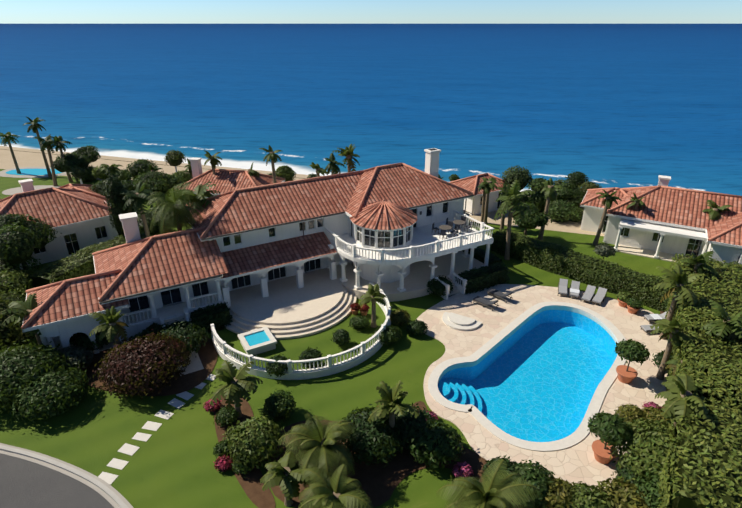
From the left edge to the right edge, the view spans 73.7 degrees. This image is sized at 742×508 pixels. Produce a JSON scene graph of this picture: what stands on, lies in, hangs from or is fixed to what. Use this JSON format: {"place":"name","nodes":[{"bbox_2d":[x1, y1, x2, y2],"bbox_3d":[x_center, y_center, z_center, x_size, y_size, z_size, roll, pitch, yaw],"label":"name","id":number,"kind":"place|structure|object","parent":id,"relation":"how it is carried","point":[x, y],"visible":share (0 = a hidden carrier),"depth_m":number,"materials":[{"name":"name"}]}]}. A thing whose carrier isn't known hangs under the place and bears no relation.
{"place":"outdoors","nodes":[
{"label":"outdoors","id":0,"kind":"place"},
{"bbox_2d":[0,454,113,507],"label":"road","id":1,"kind":"structure","parent":0,"point":[26,484],"depth_m":23.43,"materials":[{"name":"grey asphalt"}]},
{"bbox_2d":[0,443,132,507],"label":"kerb","id":2,"kind":"structure","parent":1,"relation":"on","point":[112,496],"depth_m":24.29,"materials":[{"name":"concrete"}]},
{"bbox_2d":[175,169,284,193],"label":"house roof","id":3,"kind":"structure","parent":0,"point":[225,180],"depth_m":55.08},
{"bbox_2d":[0,146,603,235],"bbox_3d":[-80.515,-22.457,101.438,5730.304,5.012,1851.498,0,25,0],"label":"beach","id":4,"kind":"structure","parent":0,"point":[26,157],"depth_m":77.96,"materials":[{"name":"beige sand"}]},
{"bbox_2d":[0,167,70,177],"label":"neighbour pool","id":5,"kind":"structure","parent":4,"relation":"on","point":[33,172],"depth_m":73.04,"materials":[{"name":"liquid"}]},
{"bbox_2d":[71,145,100,161],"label":"tree","id":6,"kind":"object","parent":4,"relation":"on","point":[91,153],"visible":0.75,"depth_m":70.85,"materials":[{"name":"green plant"}]},
{"bbox_2d":[275,165,296,181],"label":"tree","id":7,"kind":"object","parent":4,"relation":"on","point":[286,172],"visible":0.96,"depth_m":64.65,"materials":[{"name":"green plant"}]},
{"bbox_2d":[307,173,459,180],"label":"coastal vegetation","id":8,"kind":"object","parent":4,"relation":"on","point":[453,177],"visible":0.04,"depth_m":66.10,"materials":[{"name":"green plant"}]},
{"bbox_2d":[463,190,501,214],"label":"pavilion walls","id":9,"kind":"structure","parent":4,"relation":"on","point":[473,206],"depth_m":56.98,"materials":[{"name":"white paint"}]},
{"bbox_2d":[449,173,506,195],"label":"pavilion roof","id":10,"kind":"structure","parent":9,"relation":"on","point":[471,183],"depth_m":57.63,"materials":[{"name":"tile"}]},
{"bbox_2d":[480,192,502,207],"bbox_3d":[13.086,-6.849,59.286,5.530,2.150,4.030,-13,28,-27],"label":"pavilion glass","id":11,"kind":"object","parent":9,"relation":"in","point":[499,204],"depth_m":58.27,"materials":[{"name":"black glass"}]},
{"bbox_2d":[500,165,601,221],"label":"trees","id":12,"kind":"object","parent":4,"relation":"on","point":[559,210],"visible":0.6,"depth_m":56.92,"materials":[{"name":"green plant"}]},
{"bbox_2d":[551,182,582,200],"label":"tree","id":13,"kind":"object","parent":4,"relation":"on","point":[570,192],"visible":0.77,"depth_m":55.37,"materials":[{"name":"green plant"}]},
{"bbox_2d":[0,169,674,507],"bbox_3d":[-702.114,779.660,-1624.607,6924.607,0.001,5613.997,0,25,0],"label":"ground","id":14,"kind":"structure","parent":0,"point":[171,464],"depth_m":28.08,"materials":[{"name":"green plant"}]},
{"bbox_2d":[0,132,20,173],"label":"palm","id":15,"kind":"object","parent":14,"relation":"on","point":[8,138],"visible":1,"depth_m":70.60,"materials":[{"name":"green plant"}]},
{"bbox_2d":[0,286,33,350],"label":"vegetation","id":16,"kind":"object","parent":14,"relation":"on","point":[10,335],"visible":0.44,"depth_m":32.21,"materials":[{"name":"green plant"}]},
{"bbox_2d":[0,221,42,294],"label":"vegetation","id":17,"kind":"object","parent":14,"relation":"on","point":[17,247],"visible":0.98,"depth_m":39.22,"materials":[{"name":"green plant"}]},
{"bbox_2d":[0,212,61,250],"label":"tree","id":18,"kind":"object","parent":14,"relation":"on","point":[37,227],"visible":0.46,"depth_m":42.49,"materials":[{"name":"green plant"}]},
{"bbox_2d":[23,117,51,176],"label":"palm","id":19,"kind":"object","parent":14,"relation":"on","point":[34,126],"visible":1,"depth_m":68.70,"materials":[{"name":"green plant"}]},
{"bbox_2d":[50,136,72,182],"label":"palm","id":20,"kind":"object","parent":14,"relation":"on","point":[60,142],"visible":0.85,"depth_m":66.54,"materials":[{"name":"green plant"}]},
{"bbox_2d":[2,183,133,194],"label":"neighbour paving","id":21,"kind":"structure","parent":14,"relation":"on","point":[11,191],"depth_m":65.71,"materials":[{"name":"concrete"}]},
{"bbox_2d":[33,134,57,185],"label":"palm","id":22,"kind":"object","parent":21,"relation":"on","point":[47,142],"visible":1,"depth_m":65.19,"materials":[{"name":"green plant"}]},
{"bbox_2d":[18,179,118,266],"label":"neighbour house walls","id":23,"kind":"structure","parent":14,"relation":"on","point":[84,231],"depth_m":46.64,"materials":[{"name":"white paint"}]},
{"bbox_2d":[0,183,111,227],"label":"neighbour roof","id":24,"kind":"structure","parent":23,"relation":"on","point":[69,203],"depth_m":46.44,"materials":[{"name":"tile"}]},
{"bbox_2d":[34,226,106,254],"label":"windows","id":25,"kind":"structure","parent":23,"relation":"in","point":[75,246],"depth_m":46.78,"materials":[{"name":"black glass"}]},
{"bbox_2d":[50,153,91,181],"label":"tree","id":26,"kind":"object","parent":14,"relation":"on","point":[67,162],"visible":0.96,"depth_m":67.04,"materials":[{"name":"green plant"}]},
{"bbox_2d":[28,231,151,287],"bbox_3d":[-24.109,0.610,43.429,3.199,2.468,10.653,11,27,22],"label":"hedge","id":27,"kind":"object","parent":14,"relation":"on","point":[80,263],"visible":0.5,"depth_m":40.94,"materials":[{"name":"green plant"}]},
{"bbox_2d":[100,164,121,179],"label":"palm","id":28,"kind":"object","parent":14,"relation":"on","point":[112,169],"visible":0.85,"depth_m":56.60,"materials":[{"name":"green plant"}]},
{"bbox_2d":[88,178,135,196],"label":"tree","id":29,"kind":"object","parent":14,"relation":"on","point":[98,189],"visible":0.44,"depth_m":53.88,"materials":[{"name":"green plant"}]},
{"bbox_2d":[103,166,133,235],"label":"cypress","id":30,"kind":"object","parent":14,"relation":"on","point":[116,201],"visible":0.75,"depth_m":45.00,"materials":[{"name":"green plant"}]},
{"bbox_2d":[68,149,191,234],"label":"vegetation","id":31,"kind":"object","parent":14,"relation":"on","point":[93,173],"visible":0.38,"depth_m":63.86,"materials":[{"name":"green plant"}]},
{"bbox_2d":[119,182,160,237],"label":"palm","id":32,"kind":"object","parent":14,"relation":"on","point":[137,198],"visible":0.94,"depth_m":44.46,"materials":[{"name":"green plant"}]},
{"bbox_2d":[148,165,161,204],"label":"palm","id":33,"kind":"object","parent":14,"relation":"on","point":[152,168],"visible":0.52,"depth_m":57.23,"materials":[{"name":"green plant"}]},
{"bbox_2d":[98,374,215,484],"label":"stepping stones","id":34,"kind":"object","parent":14,"relation":"on","point":[127,449],"visible":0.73,"depth_m":26.49,"materials":[{"name":"white stone"}]},
{"bbox_2d":[133,170,187,202],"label":"tree","id":35,"kind":"object","parent":14,"relation":"on","point":[157,181],"visible":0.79,"depth_m":55.34,"materials":[{"name":"green plant"}]},
{"bbox_2d":[146,182,205,233],"bbox_3d":[-14.950,-1.024,38.531,4.920,9.335,4.154,19,31,35],"label":"palm","id":36,"kind":"object","parent":14,"relation":"on","point":[177,209],"visible":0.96,"depth_m":37.02,"materials":[{"name":"green plant"}]},
{"bbox_2d":[184,158,192,178],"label":"palm","id":37,"kind":"object","parent":14,"relation":"on","point":[189,168],"visible":0.38,"depth_m":57.48,"materials":[{"name":"green plant"}]},
{"bbox_2d":[185,181,219,211],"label":"palm","id":38,"kind":"object","parent":14,"relation":"on","point":[198,197],"visible":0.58,"depth_m":40.57,"materials":[{"name":"green plant"}]},
{"bbox_2d":[204,150,222,173],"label":"palm","id":39,"kind":"object","parent":14,"relation":"on","point":[214,161],"visible":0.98,"depth_m":54.89,"materials":[{"name":"green plant"}]},
{"bbox_2d":[189,157,284,198],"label":"house walls","id":40,"kind":"structure","parent":14,"relation":"on","point":[196,166],"depth_m":56.47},
{"bbox_2d":[248,163,259,177],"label":"palm","id":41,"kind":"object","parent":14,"relation":"on","point":[251,171],"visible":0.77,"depth_m":55.41,"materials":[{"name":"green plant"}]},
{"bbox_2d":[238,326,276,354],"bbox_3d":[-7.755,5.993,33.793,2.100,0.620,2.100,-13,28,-27],"label":"spa","id":42,"kind":"object","parent":14,"relation":"on","point":[257,341],"visible":0.98,"depth_m":33.45,"materials":[{"name":"stone"}]},
{"bbox_2d":[22,148,493,379],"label":"house walls","id":43,"kind":"structure","parent":14,"relation":"on","point":[296,301],"depth_m":38.45,"materials":[{"name":"white paint"}]},
{"bbox_2d":[21,163,473,328],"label":"house roof","id":44,"kind":"structure","parent":43,"relation":"on","point":[383,197],"depth_m":38.50,"materials":[{"name":"tile"}]},
{"bbox_2d":[100,194,473,303],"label":"house gutters","id":45,"kind":"object","parent":44,"relation":"attached to","point":[145,292],"visible":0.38,"depth_m":37.78,"materials":[{"name":"white metal"}]},
{"bbox_2d":[69,148,447,340],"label":"windows","id":46,"kind":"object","parent":43,"relation":"in","point":[175,295],"visible":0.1,"depth_m":39.35,"materials":[{"name":"glass"}]},
{"bbox_2d":[432,216,471,239],"bbox_3d":[7.064,-2.311,42.988,4.009,0.900,2.192,-21,32,-37],"label":"patio furniture","id":47,"kind":"object","parent":43,"relation":"on","point":[449,225],"visible":0.98,"depth_m":42.76,"materials":[{"name":"grey metal"}]},
{"bbox_2d":[259,145,281,183],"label":"palm","id":48,"kind":"object","parent":14,"relation":"on","point":[272,156],"visible":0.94,"depth_m":54.53,"materials":[{"name":"green plant"}]},
{"bbox_2d":[112,246,510,356],"bbox_3d":[-2.503,3.441,38.111,31.332,1.819,7.339,-14,28,-27],"label":"house hedge","id":49,"kind":"object","parent":14,"relation":"on","point":[494,272],"depth_m":40.21,"materials":[{"name":"green plant"}]},
{"bbox_2d":[309,162,328,176],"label":"palm","id":50,"kind":"object","parent":14,"relation":"on","point":[317,168],"visible":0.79,"depth_m":53.88,"materials":[{"name":"green plant"}]},
{"bbox_2d":[324,153,345,174],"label":"palm","id":51,"kind":"object","parent":14,"relation":"on","point":[332,167],"visible":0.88,"depth_m":54.78,"materials":[{"name":"green plant"}]},
{"bbox_2d":[298,464,373,507],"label":"palm","id":52,"kind":"object","parent":14,"relation":"on","point":[339,490],"visible":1,"depth_m":20.85,"materials":[{"name":"green plant"}]},
{"bbox_2d":[0,275,680,507],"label":"garden shrubs","id":53,"kind":"object","parent":14,"relation":"on","point":[35,381],"visible":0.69,"depth_m":26.25,"materials":[{"name":"green plant"}]},
{"bbox_2d":[332,144,359,171],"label":"palm","id":54,"kind":"object","parent":14,"relation":"on","point":[348,153],"visible":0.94,"depth_m":49.21,"materials":[{"name":"green plant"}]},
{"bbox_2d":[350,302,359,314],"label":"potted plant","id":55,"kind":"object","parent":14,"relation":"on","point":[354,306],"visible":0.98,"depth_m":37.19,"materials":[{"name":"red plant"}]},
{"bbox_2d":[358,304,369,315],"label":"potted plant","id":56,"kind":"object","parent":14,"relation":"on","point":[364,309],"visible":0.88,"depth_m":36.99,"materials":[{"name":"red plant"}]},
{"bbox_2d":[76,311,664,507],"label":"garden beds","id":57,"kind":"object","parent":14,"relation":"on","point":[379,482],"visible":0.1,"depth_m":24.86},
{"bbox_2d":[0,293,41,344],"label":"palm","id":58,"kind":"object","parent":57,"relation":"on","point":[27,306],"visible":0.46,"depth_m":31.33,"materials":[{"name":"green plant"}]},
{"bbox_2d":[89,306,128,346],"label":"palm","id":59,"kind":"object","parent":57,"relation":"on","point":[111,328],"visible":0.98,"depth_m":31.07,"materials":[{"name":"green plant"}]},
{"bbox_2d":[209,360,262,417],"bbox_3d":[-7.362,7.534,27.026,2.691,3.547,2.486,0,25,0],"label":"palm","id":60,"kind":"object","parent":57,"relation":"on","point":[237,387],"visible":1,"depth_m":26.50,"materials":[{"name":"green plant"}]},
{"bbox_2d":[260,451,311,506],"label":"palm","id":61,"kind":"object","parent":57,"relation":"on","point":[285,469],"visible":0.94,"depth_m":21.74,"materials":[{"name":"green plant"}]},
{"bbox_2d":[278,413,356,490],"bbox_3d":[-2.490,9.222,23.354,3.652,3.589,3.987,0,25,0],"label":"palm","id":62,"kind":"object","parent":57,"relation":"on","point":[320,448],"visible":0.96,"depth_m":22.75,"materials":[{"name":"green plant"}]},
{"bbox_2d":[368,380,419,446],"bbox_3d":[0.949,8.310,24.824,2.160,4.001,2.674,-10,27,-20],"label":"palm","id":63,"kind":"object","parent":57,"relation":"on","point":[391,400],"visible":1,"depth_m":24.37,"materials":[{"name":"green plant"}]},
{"bbox_2d":[665,347,693,375],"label":"palm","id":64,"kind":"object","parent":57,"relation":"on","point":[672,363],"visible":0.15,"depth_m":28.16,"materials":[{"name":"green plant"}]},
{"bbox_2d":[655,373,707,435],"bbox_3d":[15.153,8.001,24.394,2.572,4.924,2.372,-22,33,-38],"label":"palm","id":65,"kind":"object","parent":57,"relation":"on","point":[683,401],"visible":0.88,"depth_m":23.70,"materials":[{"name":"green plant"}]},
{"bbox_2d":[680,251,716,277],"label":"palm","id":66,"kind":"object","parent":57,"relation":"on","point":[698,262],"visible":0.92,"depth_m":36.18,"materials":[{"name":"green plant"}]},
{"bbox_2d":[700,300,741,342],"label":"palm","id":67,"kind":"object","parent":57,"relation":"on","point":[726,325],"visible":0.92,"depth_m":28.92,"materials":[{"name":"green plant"}]},
{"bbox_2d":[359,284,386,327],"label":"palm","id":68,"kind":"object","parent":14,"relation":"on","point":[373,295],"visible":1,"depth_m":35.15,"materials":[{"name":"green plant"}]},
{"bbox_2d":[477,181,485,221],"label":"palm","id":69,"kind":"object","parent":14,"relation":"on","point":[482,187],"visible":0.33,"depth_m":53.52,"materials":[{"name":"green plant"}]},
{"bbox_2d":[479,177,497,226],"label":"palm","id":70,"kind":"object","parent":14,"relation":"on","point":[490,184],"visible":1,"depth_m":51.62,"materials":[{"name":"green plant"}]},
{"bbox_2d":[436,458,541,507],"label":"palm","id":71,"kind":"object","parent":14,"relation":"on","point":[490,493],"visible":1,"depth_m":20.22,"materials":[{"name":"green plant"}]},
{"bbox_2d":[498,183,509,228],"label":"palm","id":72,"kind":"object","parent":14,"relation":"on","point":[503,216],"visible":0.25,"depth_m":48.89,"materials":[{"name":"green plant"}]},
{"bbox_2d":[494,179,534,259],"bbox_3d":[12.801,-2.932,44.483,3.601,7.762,3.893,0,25,0],"label":"palm","id":73,"kind":"object","parent":14,"relation":"on","point":[513,192],"visible":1,"depth_m":43.50,"materials":[{"name":"green plant"}]},
{"bbox_2d":[438,310,616,441],"bbox_3d":[10.362,8.185,31.860,17.584,1.280,9.688,-15,29,-29],"label":"pool basin","id":74,"kind":"object","parent":14,"relation":"in","point":[536,427],"depth_m":32.91,"materials":[{"name":"blue tile"}]},
{"bbox_2d":[428,301,625,451],"bbox_3d":[11.627,7.200,32.173,16.561,0.400,9.288,-20,32,-37],"label":"pool coping","id":75,"kind":"object","parent":74,"relation":"on","point":[577,436],"visible":0.77,"depth_m":30.79,"materials":[{"name":"stone"}]},
{"bbox_2d":[508,202,552,235],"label":"tree","id":76,"kind":"object","parent":14,"relation":"on","point":[536,218],"visible":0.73,"depth_m":48.36,"materials":[{"name":"green plant"}]},
{"bbox_2d":[417,284,668,489],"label":"pool deck","id":77,"kind":"structure","parent":14,"relation":"on","point":[577,463],"depth_m":32.82,"materials":[{"name":"stone"}]},
{"bbox_2d":[442,312,481,330],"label":"deck steps","id":78,"kind":"structure","parent":77,"relation":"on","point":[457,321],"depth_m":36.06,"materials":[{"name":"stone"}]},
{"bbox_2d":[473,296,498,310],"bbox_3d":[8.938,3.718,38.475,1.950,0.785,0.730,23,33,40],"label":"lounger","id":79,"kind":"object","parent":77,"relation":"on","point":[482,301],"visible":0.88,"depth_m":38.41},
{"bbox_2d":[487,288,512,302],"bbox_3d":[10.325,3.197,39.593,0.730,0.785,1.950,-21,32,-37],"label":"lounger","id":80,"kind":"object","parent":77,"relation":"on","point":[496,293],"visible":0.92,"depth_m":39.53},
{"bbox_2d":[557,278,567,296],"bbox_3d":[15.735,2.763,40.525,0.730,0.785,1.950,9,26,18],"label":"lounger","id":81,"kind":"object","parent":77,"relation":"on","point":[562,286],"visible":0.96,"depth_m":40.58,"materials":[{"name":"white fabric"}]},
{"bbox_2d":[569,280,579,298],"bbox_3d":[16.553,2.919,40.189,0.730,0.785,1.950,10,27,20],"label":"lounger","id":82,"kind":"object","parent":77,"relation":"on","point":[574,291],"visible":0.88,"depth_m":40.15,"materials":[{"name":"white fabric"}]},
{"bbox_2d":[581,285,595,303],"bbox_3d":[17.391,3.222,39.540,0.730,0.785,1.950,16,29,31],"label":"lounger","id":83,"kind":"object","parent":77,"relation":"on","point":[588,295],"visible":0.96,"depth_m":39.60,"materials":[{"name":"white fabric"}]},
{"bbox_2d":[591,287,606,305],"bbox_3d":[18.119,3.371,39.220,0.730,0.785,1.950,17,30,33],"label":"lounger","id":84,"kind":"object","parent":77,"relation":"on","point":[599,297],"visible":0.94,"depth_m":39.21,"materials":[{"name":"white fabric"}]},
{"bbox_2d":[587,411,631,463],"bbox_3d":[11.725,9.165,24.553,2.082,2.579,2.124,18,30,33],"label":"pot plant","id":85,"kind":"object","parent":77,"relation":"on","point":[608,429],"visible":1,"depth_m":24.07,"materials":[{"name":"green plant"}]},
{"bbox_2d":[616,291,632,306],"bbox_3d":[19.638,3.463,38.371,1.239,1.235,1.181,0,25,0],"label":"pot plant","id":86,"kind":"object","parent":77,"relation":"on","point":[623,297],"visible":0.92,"depth_m":38.14,"materials":[{"name":"green plant"}]},
{"bbox_2d":[614,339,649,383],"bbox_3d":[15.680,6.519,30.049,1.998,2.730,2.111,0,25,0],"label":"pot plant","id":87,"kind":"object","parent":77,"relation":"on","point":[634,350],"visible":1,"depth_m":29.63,"materials":[{"name":"green plant"}]},
{"bbox_2d":[626,297,642,313],"bbox_3d":[19.945,3.881,37.524,1.177,1.194,1.120,12,28,24],"label":"pot plant","id":88,"kind":"object","parent":77,"relation":"on","point":[634,305],"visible":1,"depth_m":37.26,"materials":[{"name":"green plant"}]},
{"bbox_2d":[640,325,658,334],"bbox_3d":[20.335,5.211,35.274,1.950,0.785,0.730,-3,25,-6],"label":"lounger","id":89,"kind":"object","parent":77,"relation":"on","point":[646,328],"visible":0.29,"depth_m":35.08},
{"bbox_2d":[644,312,673,323],"bbox_3d":[21.266,4.646,36.487,1.950,0.785,0.730,-2,25,-3],"label":"lounger","id":90,"kind":"object","parent":77,"relation":"on","point":[650,318],"visible":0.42,"depth_m":36.45,"materials":[{"name":"white fabric"}]},
{"bbox_2d":[650,319,692,379],"bbox_3d":[17.720,5.579,29.966,2.311,4.604,2.420,0,25,0],"label":"palm","id":91,"kind":"object","parent":77,"relation":"on","point":[673,327],"visible":0.9,"depth_m":29.19,"materials":[{"name":"green plant"}]},
{"bbox_2d":[650,264,701,339],"bbox_3d":[20.235,3.501,33.339,2.575,5.520,2.940,0,25,0],"label":"palm","id":92,"kind":"object","parent":77,"relation":"on","point":[677,279],"visible":1,"depth_m":32.46,"materials":[{"name":"green plant"}]},
{"bbox_2d":[538,178,563,240],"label":"palm","id":93,"kind":"object","parent":14,"relation":"on","point":[549,190],"visible":0.96,"depth_m":48.48,"materials":[{"name":"green plant"}]},
{"bbox_2d":[490,228,671,311],"bbox_3d":[17.741,0.856,43.121,2.420,2.247,16.179,-22,33,-39],"label":"hedge","id":94,"kind":"object","parent":14,"relation":"on","point":[597,272],"visible":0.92,"depth_m":42.04,"materials":[{"name":"green plant"}]},
{"bbox_2d":[593,244,615,258],"bbox_3d":[20.475,0.350,43.591,1.945,2.567,1.908,0,25,0],"label":"shrub","id":95,"kind":"object","parent":14,"relation":"on","point":[605,250],"visible":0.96,"depth_m":42.85,"materials":[{"name":"green plant"}]},
{"bbox_2d":[592,189,621,245],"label":"palm","id":96,"kind":"object","parent":14,"relation":"on","point":[607,202],"visible":1,"depth_m":47.57,"materials":[{"name":"green plant"}]},
{"bbox_2d":[626,192,645,208],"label":"palm","id":97,"kind":"object","parent":14,"relation":"on","point":[637,203],"visible":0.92,"depth_m":47.59,"materials":[{"name":"green plant"}]},
{"bbox_2d":[580,175,741,263],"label":"neighbour walls","id":98,"kind":"structure","parent":14,"relation":"on","point":[637,241],"depth_m":47.01,"materials":[{"name":"white paint"}]},
{"bbox_2d":[580,186,741,245],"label":"neighbour roof","id":99,"kind":"structure","parent":98,"relation":"on","point":[676,205],"depth_m":46.93,"materials":[{"name":"tile"}]},
{"bbox_2d":[602,216,739,262],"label":"windows","id":100,"kind":"structure","parent":98,"relation":"in","point":[696,249],"depth_m":46.50,"materials":[{"name":"black glass"}]},
{"bbox_2d":[656,253,741,507],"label":"hedge","id":101,"kind":"object","parent":14,"relation":"on","point":[708,473],"visible":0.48,"depth_m":24.11,"materials":[{"name":"green plant"}]},
{"bbox_2d":[702,200,732,219],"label":"palm","id":102,"kind":"object","parent":14,"relation":"on","point":[714,213],"visible":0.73,"depth_m":45.21,"materials":[{"name":"green plant"}]},
{"bbox_2d":[708,259,741,269],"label":"vegetation","id":103,"kind":"object","parent":14,"relation":"on","point":[711,260],"visible":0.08,"depth_m":41.88,"materials":[{"name":"green plant"}]},
{"bbox_2d":[0,24,741,195],"bbox_3d":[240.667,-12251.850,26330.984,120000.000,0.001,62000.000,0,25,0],"label":"ocean","id":104,"kind":"structure","parent":0,"point":[621,105],"depth_m":181.69,"materials":[{"name":"liquid"}]},
{"bbox_2d":[0,0,741,23],"label":"sky","id":105,"kind":"structure","parent":0,"point":[11,11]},
{"bbox_2d":[440,308,615,441],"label":"pool water","id":106,"kind":"structure","parent":0,"point":[541,376],"depth_m":31.05,"materials":[{"name":"blue liquid"}]}
]}

